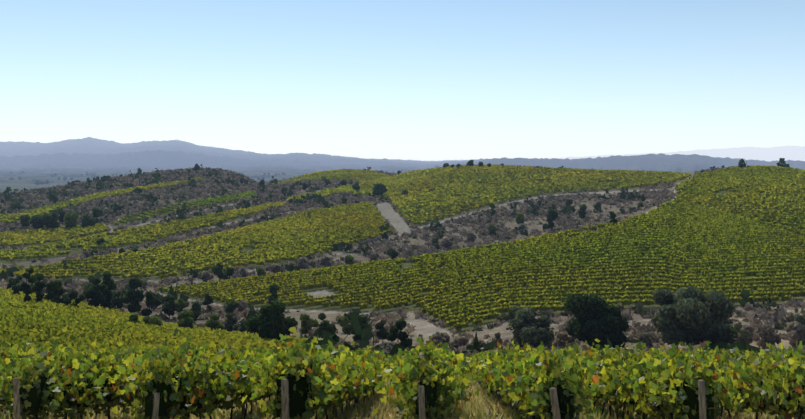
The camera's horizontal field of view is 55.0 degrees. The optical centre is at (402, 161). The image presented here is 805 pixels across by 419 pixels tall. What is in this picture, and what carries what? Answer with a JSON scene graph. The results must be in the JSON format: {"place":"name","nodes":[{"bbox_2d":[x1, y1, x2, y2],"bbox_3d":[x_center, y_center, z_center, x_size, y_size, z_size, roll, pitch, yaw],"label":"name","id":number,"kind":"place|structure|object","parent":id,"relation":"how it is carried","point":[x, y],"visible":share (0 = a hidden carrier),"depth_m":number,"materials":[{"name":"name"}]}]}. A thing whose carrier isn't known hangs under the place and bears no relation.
{"place":"outdoors","nodes":[
{"label":"outdoors","id":0,"kind":"place"},
{"bbox_2d":[0,137,804,418],"bbox_3d":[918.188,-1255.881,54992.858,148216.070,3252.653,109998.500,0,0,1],"label":"ground","id":1,"kind":"structure","parent":0,"point":[68,159],"depth_m":6690.70,"materials":[{"name":"beige soil"}]},
{"bbox_2d":[13,378,716,418],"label":"trellis posts","id":2,"kind":"object","parent":1,"relation":"on","point":[421,393],"visible":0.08,"depth_m":14.43,"materials":[{"name":"brown wood"}]},
{"bbox_2d":[0,376,801,418],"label":"grass tufts","id":3,"kind":"object","parent":1,"relation":"on","point":[474,409],"visible":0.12,"depth_m":22.44,"materials":[{"name":"green plant"}]},
{"bbox_2d":[0,326,804,418],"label":"vine leaves","id":4,"kind":"object","parent":1,"relation":"on","point":[508,375],"visible":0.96,"depth_m":16.00,"materials":[{"name":"green plant"}]},
{"bbox_2d":[0,158,804,373],"bbox_3d":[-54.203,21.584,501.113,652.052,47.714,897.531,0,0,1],"label":"scrub bushes","id":5,"kind":"object","parent":1,"relation":"on","point":[232,180],"visible":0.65,"depth_m":438.08,"materials":[{"name":"green plant"}]},
{"bbox_2d":[0,164,804,350],"bbox_3d":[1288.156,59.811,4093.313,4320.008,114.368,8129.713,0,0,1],"label":"vineyard rows","id":6,"kind":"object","parent":1,"relation":"on","point":[199,335],"depth_m":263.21,"materials":[{"name":"green plant"}]},
{"bbox_2d":[7,160,804,349],"bbox_3d":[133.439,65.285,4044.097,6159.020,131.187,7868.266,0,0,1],"label":"trees","id":7,"kind":"object","parent":1,"relation":"on","point":[679,315],"visible":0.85,"depth_m":133.77,"materials":[{"name":"green plant"}]},
{"bbox_2d":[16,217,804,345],"bbox_3d":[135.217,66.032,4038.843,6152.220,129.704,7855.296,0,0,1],"label":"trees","id":8,"kind":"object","parent":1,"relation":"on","point":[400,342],"visible":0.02,"depth_m":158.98,"materials":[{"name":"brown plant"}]},
{"bbox_2d":[0,0,804,160],"label":"sky","id":9,"kind":"structure","parent":0,"point":[428,80],"materials":[{"name":"blue"}]},
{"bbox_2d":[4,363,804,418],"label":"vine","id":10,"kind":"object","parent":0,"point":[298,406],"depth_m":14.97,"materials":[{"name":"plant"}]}
]}

